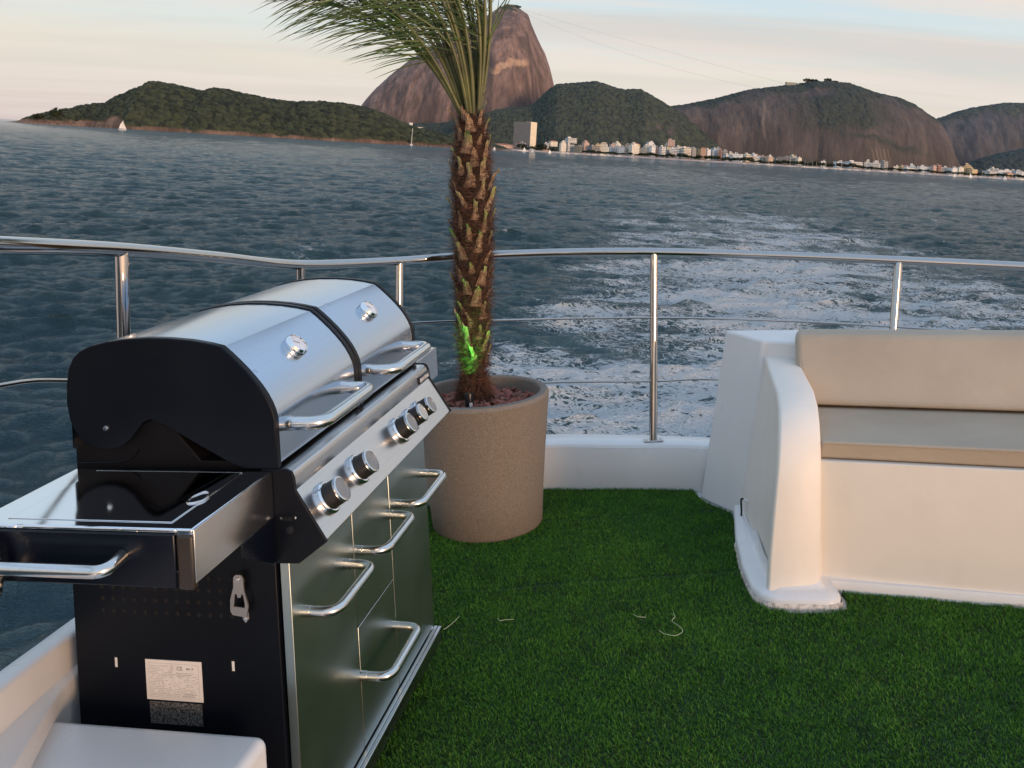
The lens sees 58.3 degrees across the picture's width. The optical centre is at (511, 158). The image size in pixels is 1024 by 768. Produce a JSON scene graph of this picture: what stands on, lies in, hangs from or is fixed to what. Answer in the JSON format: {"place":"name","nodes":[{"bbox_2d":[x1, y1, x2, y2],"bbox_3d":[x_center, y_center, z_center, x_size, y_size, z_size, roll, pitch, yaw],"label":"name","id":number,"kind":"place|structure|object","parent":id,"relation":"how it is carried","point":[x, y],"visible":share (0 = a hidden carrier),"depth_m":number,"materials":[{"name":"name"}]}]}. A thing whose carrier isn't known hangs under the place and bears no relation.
{"place":"outdoors","nodes":[
{"label":"outdoors","id":0,"kind":"place"},
{"bbox_2d":[11,81,511,150],"bbox_3d":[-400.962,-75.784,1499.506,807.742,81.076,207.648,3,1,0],"label":"island hill","id":1,"kind":"structure","parent":0,"point":[158,106],"depth_m":1440.95,"materials":[{"name":"green plant"}]},
{"bbox_2d":[32,113,43,118],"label":"shore tree","id":2,"kind":"object","parent":1,"relation":"on","point":[36,116],"visible":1,"depth_m":1458.87,"materials":[{"name":"green plant"}]},
{"bbox_2d":[50,107,61,118],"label":"shore tree","id":3,"kind":"object","parent":1,"relation":"on","point":[54,112],"visible":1,"depth_m":1457.64,"materials":[{"name":"green plant"}]},
{"bbox_2d":[22,121,450,147],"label":"shore rocks","id":4,"kind":"object","parent":1,"relation":"on","point":[51,123],"visible":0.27,"depth_m":1449.90,"materials":[{"name":"brown stone"}]},
{"bbox_2d":[413,120,455,133],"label":"wooded saddle","id":5,"kind":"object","parent":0,"point":[445,127],"visible":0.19,"depth_m":2432.98,"materials":[{"name":"green plant"}]},
{"bbox_2d":[361,5,553,123],"bbox_3d":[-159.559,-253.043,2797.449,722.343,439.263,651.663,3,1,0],"label":"granite peak","id":6,"kind":"structure","parent":0,"point":[519,72],"depth_m":2592.39,"materials":[{"name":"brown stone"}]},
{"bbox_2d":[0,119,1023,670],"bbox_3d":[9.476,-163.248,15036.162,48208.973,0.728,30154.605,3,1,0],"label":"sea","id":7,"kind":"structure","parent":0,"point":[290,199],"depth_m":43.14,"materials":[{"name":"liquid"}]},
{"bbox_2d":[118,120,125,129],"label":"sailing boat","id":8,"kind":"object","parent":7,"relation":"on","point":[122,125],"visible":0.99,"depth_m":1079.62,"materials":[{"name":"white fabric"}]},
{"bbox_2d":[0,0,1023,119],"label":"sky","id":9,"kind":"structure","parent":0,"point":[941,57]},
{"bbox_2d":[447,81,719,150],"bbox_3d":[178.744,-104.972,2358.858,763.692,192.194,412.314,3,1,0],"label":"hill","id":10,"kind":"structure","parent":0,"point":[594,113],"depth_m":2247.51,"materials":[{"name":"green plant"}]},
{"bbox_2d":[548,140,557,146],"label":"apartment building","id":11,"kind":"structure","parent":10,"relation":"on","point":[554,143],"depth_m":2150.33,"materials":[{"name":"concrete"}]},
{"bbox_2d":[565,137,576,142],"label":"apartment building","id":12,"kind":"structure","parent":10,"relation":"on","point":[570,140],"depth_m":2148.17,"materials":[{"name":"white concrete"}]},
{"bbox_2d":[665,142,671,149],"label":"apartment building","id":13,"kind":"structure","parent":10,"relation":"on","point":[667,146],"depth_m":2149.86,"materials":[{"name":"beige concrete"}]},
{"bbox_2d":[668,138,674,146],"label":"apartment building","id":14,"kind":"structure","parent":10,"relation":"on","point":[671,142],"depth_m":2144.14,"materials":[{"name":"pink concrete"}]},
{"bbox_2d":[511,149,1023,179],"bbox_3d":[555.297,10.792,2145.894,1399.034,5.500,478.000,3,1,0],"label":"beach","id":15,"kind":"structure","parent":0,"point":[891,171],"depth_m":1926.24,"materials":[{"name":"beige sand"}]},
{"bbox_2d":[496,143,514,148],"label":"apartment building","id":16,"kind":"structure","parent":15,"relation":"on","point":[509,146],"depth_m":1990.11,"materials":[{"name":"concrete"}]},
{"bbox_2d":[516,143,526,148],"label":"shore tree","id":17,"kind":"object","parent":15,"relation":"on","point":[521,146],"visible":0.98,"depth_m":1974.46,"materials":[{"name":"green plant"}]},
{"bbox_2d":[513,121,536,149],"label":"apartment building","id":18,"kind":"structure","parent":15,"relation":"on","point":[525,132],"depth_m":2022.27,"materials":[{"name":"beige concrete"}]},
{"bbox_2d":[535,143,546,147],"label":"shore tree","id":19,"kind":"object","parent":15,"relation":"on","point":[541,145],"visible":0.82,"depth_m":1972.46,"materials":[{"name":"green plant"}]},
{"bbox_2d":[559,140,565,151],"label":"apartment building","id":20,"kind":"structure","parent":15,"relation":"on","point":[562,146],"depth_m":1998.48,"materials":[{"name":"beige concrete"}]},
{"bbox_2d":[566,143,574,151],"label":"apartment building","id":21,"kind":"structure","parent":15,"relation":"on","point":[569,147],"depth_m":2005.44,"materials":[{"name":"white concrete"}]},
{"bbox_2d":[573,145,581,152],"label":"apartment building","id":22,"kind":"structure","parent":15,"relation":"on","point":[577,149],"depth_m":1990.56,"materials":[{"name":"grey concrete"}]},
{"bbox_2d":[582,140,589,152],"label":"apartment building","id":23,"kind":"structure","parent":15,"relation":"on","point":[585,144],"depth_m":2000.52,"materials":[{"name":"concrete"}]},
{"bbox_2d":[588,145,600,153],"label":"apartment building","id":24,"kind":"structure","parent":15,"relation":"on","point":[595,148],"depth_m":1983.79,"materials":[{"name":"beige concrete"}]},
{"bbox_2d":[600,146,608,153],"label":"apartment building","id":25,"kind":"structure","parent":15,"relation":"on","point":[604,149],"depth_m":1992.02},
{"bbox_2d":[613,144,617,154],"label":"apartment building","id":26,"kind":"structure","parent":15,"relation":"on","point":[615,148],"depth_m":2034.29,"materials":[{"name":"white concrete"}]},
{"bbox_2d":[618,146,624,154],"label":"apartment building","id":27,"kind":"structure","parent":15,"relation":"on","point":[621,149],"depth_m":1996.31,"materials":[{"name":"white concrete"}]},
{"bbox_2d":[628,142,639,155],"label":"apartment building","id":28,"kind":"structure","parent":15,"relation":"on","point":[633,148],"depth_m":1988.25,"materials":[{"name":"beige concrete"}]},
{"bbox_2d":[639,147,644,156],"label":"apartment building","id":29,"kind":"structure","parent":15,"relation":"on","point":[642,150],"depth_m":1998.73,"materials":[{"name":"beige concrete"}]},
{"bbox_2d":[644,144,650,156],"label":"apartment building","id":30,"kind":"structure","parent":15,"relation":"on","point":[646,146],"depth_m":2006.35,"materials":[{"name":"beige concrete"}]},
{"bbox_2d":[649,145,655,156],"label":"apartment building","id":31,"kind":"structure","parent":15,"relation":"on","point":[652,148],"depth_m":1992.91,"materials":[{"name":"white concrete"}]},
{"bbox_2d":[655,146,658,156],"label":"apartment building","id":32,"kind":"structure","parent":15,"relation":"on","point":[657,150],"depth_m":2000.39,"materials":[{"name":"white concrete"}]},
{"bbox_2d":[659,145,665,157],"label":"apartment building","id":33,"kind":"structure","parent":15,"relation":"on","point":[662,149],"depth_m":1985.90,"materials":[{"name":"white concrete"}]},
{"bbox_2d":[669,147,680,158],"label":"apartment building","id":34,"kind":"structure","parent":15,"relation":"on","point":[674,150],"depth_m":2001.17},
{"bbox_2d":[680,146,691,158],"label":"apartment building","id":35,"kind":"structure","parent":15,"relation":"on","point":[685,150],"depth_m":1988.27,"materials":[{"name":"beige concrete"}]},
{"bbox_2d":[691,147,695,159],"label":"apartment building","id":36,"kind":"structure","parent":15,"relation":"on","point":[693,152],"depth_m":1992.06,"materials":[{"name":"grey concrete"}]},
{"bbox_2d":[700,147,705,159],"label":"apartment building","id":37,"kind":"structure","parent":15,"relation":"on","point":[703,152],"depth_m":1985.43,"materials":[{"name":"concrete"}]},
{"bbox_2d":[706,148,710,159],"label":"apartment building","id":38,"kind":"structure","parent":15,"relation":"on","point":[708,151],"depth_m":1994.78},
{"bbox_2d":[711,147,717,160],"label":"apartment building","id":39,"kind":"structure","parent":15,"relation":"on","point":[714,151],"depth_m":2001.59,"materials":[{"name":"white concrete"}]},
{"bbox_2d":[717,149,721,160],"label":"apartment building","id":40,"kind":"structure","parent":15,"relation":"on","point":[720,152],"depth_m":1988.60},
{"bbox_2d":[723,153,731,160],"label":"apartment building","id":41,"kind":"structure","parent":15,"relation":"on","point":[726,155],"depth_m":2005.67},
{"bbox_2d":[733,152,742,161],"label":"apartment building","id":42,"kind":"structure","parent":15,"relation":"on","point":[735,155],"depth_m":1988.48,"materials":[{"name":"white concrete"}]},
{"bbox_2d":[741,157,749,160],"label":"shore tree","id":43,"kind":"object","parent":15,"relation":"on","point":[745,159],"visible":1,"depth_m":1933.12,"materials":[{"name":"green plant"}]},
{"bbox_2d":[742,153,751,162],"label":"apartment building","id":44,"kind":"structure","parent":15,"relation":"on","point":[746,155],"depth_m":1997.69,"materials":[{"name":"white concrete"}]},
{"bbox_2d":[765,156,773,163],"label":"apartment building","id":45,"kind":"structure","parent":15,"relation":"on","point":[768,158],"depth_m":1986.12,"materials":[{"name":"beige concrete"}]},
{"bbox_2d":[777,156,790,164],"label":"apartment building","id":46,"kind":"structure","parent":15,"relation":"on","point":[787,158],"depth_m":1990.85,"materials":[{"name":"grey concrete"}]},
{"bbox_2d":[790,154,796,164],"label":"apartment building","id":47,"kind":"structure","parent":15,"relation":"on","point":[792,157],"depth_m":2002.93,"materials":[{"name":"white concrete"}]},
{"bbox_2d":[795,156,801,165],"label":"apartment building","id":48,"kind":"structure","parent":15,"relation":"on","point":[798,159],"depth_m":1988.33,"materials":[{"name":"white concrete"}]},
{"bbox_2d":[833,160,844,167],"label":"apartment building","id":49,"kind":"structure","parent":15,"relation":"on","point":[835,162],"depth_m":2005.48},
{"bbox_2d":[845,160,862,168],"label":"apartment building","id":50,"kind":"structure","parent":15,"relation":"on","point":[852,161],"depth_m":1985.94,"materials":[{"name":"white concrete"}]},
{"bbox_2d":[864,159,870,169],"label":"apartment building","id":51,"kind":"structure","parent":15,"relation":"on","point":[867,163],"depth_m":2039.77,"materials":[{"name":"white concrete"}]},
{"bbox_2d":[870,160,880,169],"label":"apartment building","id":52,"kind":"structure","parent":15,"relation":"on","point":[875,164],"depth_m":1995.89,"materials":[{"name":"white concrete"}]},
{"bbox_2d":[880,160,888,170],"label":"apartment building","id":53,"kind":"structure","parent":15,"relation":"on","point":[884,163],"depth_m":2007.38,"materials":[{"name":"grey concrete"}]},
{"bbox_2d":[919,165,929,172],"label":"apartment building","id":54,"kind":"structure","parent":15,"relation":"on","point":[923,167],"depth_m":1998.51,"materials":[{"name":"white concrete"}]},
{"bbox_2d":[930,165,936,172],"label":"apartment building","id":55,"kind":"structure","parent":15,"relation":"on","point":[933,167],"depth_m":1986.38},
{"bbox_2d":[935,164,941,173],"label":"apartment building","id":56,"kind":"structure","parent":15,"relation":"on","point":[938,168],"depth_m":1994.29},
{"bbox_2d":[941,166,947,173],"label":"apartment building","id":57,"kind":"structure","parent":15,"relation":"on","point":[944,168],"depth_m":2001.85,"materials":[{"name":"white concrete"}]},
{"bbox_2d":[948,167,957,174],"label":"apartment building","id":58,"kind":"structure","parent":15,"relation":"on","point":[954,169],"depth_m":1987.90,"materials":[{"name":"white concrete"}]},
{"bbox_2d":[956,166,963,174],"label":"apartment building","id":59,"kind":"structure","parent":15,"relation":"on","point":[960,169],"depth_m":1995.55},
{"bbox_2d":[963,163,972,174],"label":"apartment building","id":60,"kind":"structure","parent":15,"relation":"on","point":[967,166],"depth_m":2003.94,"materials":[{"name":"beige concrete"}]},
{"bbox_2d":[968,168,977,175],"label":"apartment building","id":61,"kind":"structure","parent":15,"relation":"on","point":[972,170],"depth_m":1989.41,"materials":[{"name":"beige concrete"}]},
{"bbox_2d":[982,169,997,176],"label":"apartment building","id":62,"kind":"structure","parent":15,"relation":"on","point":[987,171],"depth_m":1997.37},
{"bbox_2d":[997,169,1011,176],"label":"apartment building","id":63,"kind":"structure","parent":15,"relation":"on","point":[1003,171],"depth_m":2004.37,"materials":[{"name":"white concrete"}]},
{"bbox_2d":[1003,172,1013,177],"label":"apartment building","id":64,"kind":"structure","parent":15,"relation":"on","point":[1008,173],"depth_m":1991.12,"materials":[{"name":"concrete"}]},
{"bbox_2d":[1012,169,1021,177],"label":"apartment building","id":65,"kind":"structure","parent":15,"relation":"on","point":[1016,171],"depth_m":1999.21,"materials":[{"name":"white concrete"}]},
{"bbox_2d":[696,493,846,609],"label":"deck","id":66,"kind":"structure","parent":0,"point":[699,496],"depth_m":4.10,"materials":[{"name":"white"}]},
{"bbox_2d":[31,722,266,767],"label":"deck locker","id":67,"kind":"object","parent":66,"relation":"on","point":[69,745],"visible":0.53,"depth_m":1.85,"materials":[{"name":"white plastic"}]},
{"bbox_2d":[0,434,709,767],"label":"bulwark","id":68,"kind":"object","parent":66,"relation":"attached to","point":[39,690],"visible":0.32,"depth_m":4.29,"materials":[{"name":"white plastic"}]},
{"bbox_2d":[0,236,1023,441],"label":"guard rail","id":69,"kind":"object","parent":68,"relation":"on","point":[121,252],"visible":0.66,"depth_m":4.26,"materials":[{"name":"metal"}]},
{"bbox_2d":[374,486,1023,767],"bbox_3d":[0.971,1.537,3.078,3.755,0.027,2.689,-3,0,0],"label":"artificial turf","id":70,"kind":"structure","parent":66,"relation":"on","point":[603,495],"depth_m":2.86,"materials":[{"name":"green plastic"}]},
{"bbox_2d":[0,277,451,767],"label":"gas grill","id":71,"kind":"object","parent":70,"relation":"on","point":[223,528],"visible":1,"depth_m":2.00,"materials":[{"name":"black paint"}]},
{"bbox_2d":[0,551,3,595],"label":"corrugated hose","id":72,"kind":"object","parent":71,"relation":"attached to","point":[1,582],"visible":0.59,"depth_m":1.66,"materials":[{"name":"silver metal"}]},
{"bbox_2d":[280,515,374,767],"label":"door","id":73,"kind":"structure","parent":71,"relation":"in","point":[319,592],"depth_m":2.10,"materials":[{"name":"metal"}]},
{"bbox_2d":[387,440,446,684],"bbox_3d":[-0.266,1.145,2.729,0.110,0.655,0.337,-3,0,12],"label":"door","id":74,"kind":"structure","parent":71,"relation":"in","point":[411,564],"depth_m":2.73,"materials":[{"name":"metal"}]},
{"bbox_2d":[423,375,548,543],"bbox_3d":[-0.124,1.317,4.064,0.610,0.580,0.610,-3,0,0],"label":"planter pot","id":75,"kind":"object","parent":70,"relation":"on","point":[489,461],"visible":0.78,"depth_m":3.83,"materials":[{"name":"stone"}]},
{"bbox_2d":[252,0,509,405],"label":"potted palm","id":76,"kind":"object","parent":75,"relation":"on","point":[472,234],"visible":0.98,"depth_m":4.05,"materials":[{"name":"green plant"}]},
{"bbox_2d":[441,384,536,407],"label":"bark mulch","id":77,"kind":"object","parent":75,"relation":"in","point":[506,395],"visible":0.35,"depth_m":4.08,"materials":[{"name":"brown wood"}]},
{"bbox_2d":[464,393,473,407],"bbox_3d":[-0.185,1.060,3.974,0.041,0.088,0.052,-3,0,0],"label":"garden spotlight","id":78,"kind":"object","parent":77,"relation":"in","point":[469,399],"visible":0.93,"depth_m":3.96,"materials":[{"name":"black metal"}]},
{"bbox_2d":[701,328,1023,612],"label":"deck sofa","id":79,"kind":"object","parent":66,"relation":"on","point":[881,461],"visible":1,"depth_m":3.27,"materials":[{"name":"beige plastic"}]},
{"bbox_2d":[740,498,743,515],"bbox_3d":[0.968,1.475,3.869,0.016,0.084,0.016,3,1,1],"label":"black cord","id":80,"kind":"object","parent":79,"relation":"attached to","point":[741,499],"visible":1,"depth_m":3.87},
{"bbox_2d":[670,81,959,168],"bbox_3d":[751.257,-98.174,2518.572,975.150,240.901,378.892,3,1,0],"label":"granite dome","id":81,"kind":"structure","parent":0,"point":[828,122],"depth_m":2381.48,"materials":[{"name":"grey stone"}]},
{"bbox_2d":[785,82,797,84],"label":"cable car station","id":82,"kind":"object","parent":81,"relation":"on","point":[789,83],"visible":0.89,"depth_m":2498.52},
{"bbox_2d":[937,102,1023,165],"bbox_3d":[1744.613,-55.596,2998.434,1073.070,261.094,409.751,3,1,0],"label":"granite dome","id":83,"kind":"structure","parent":0,"point":[975,133],"depth_m":2875.24,"materials":[{"name":"grey stone"}]},
{"bbox_2d":[962,148,1023,172],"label":"wooded hill","id":84,"kind":"structure","parent":0,"point":[1012,159],"depth_m":2449.86,"materials":[{"name":"green plant"}]}
]}

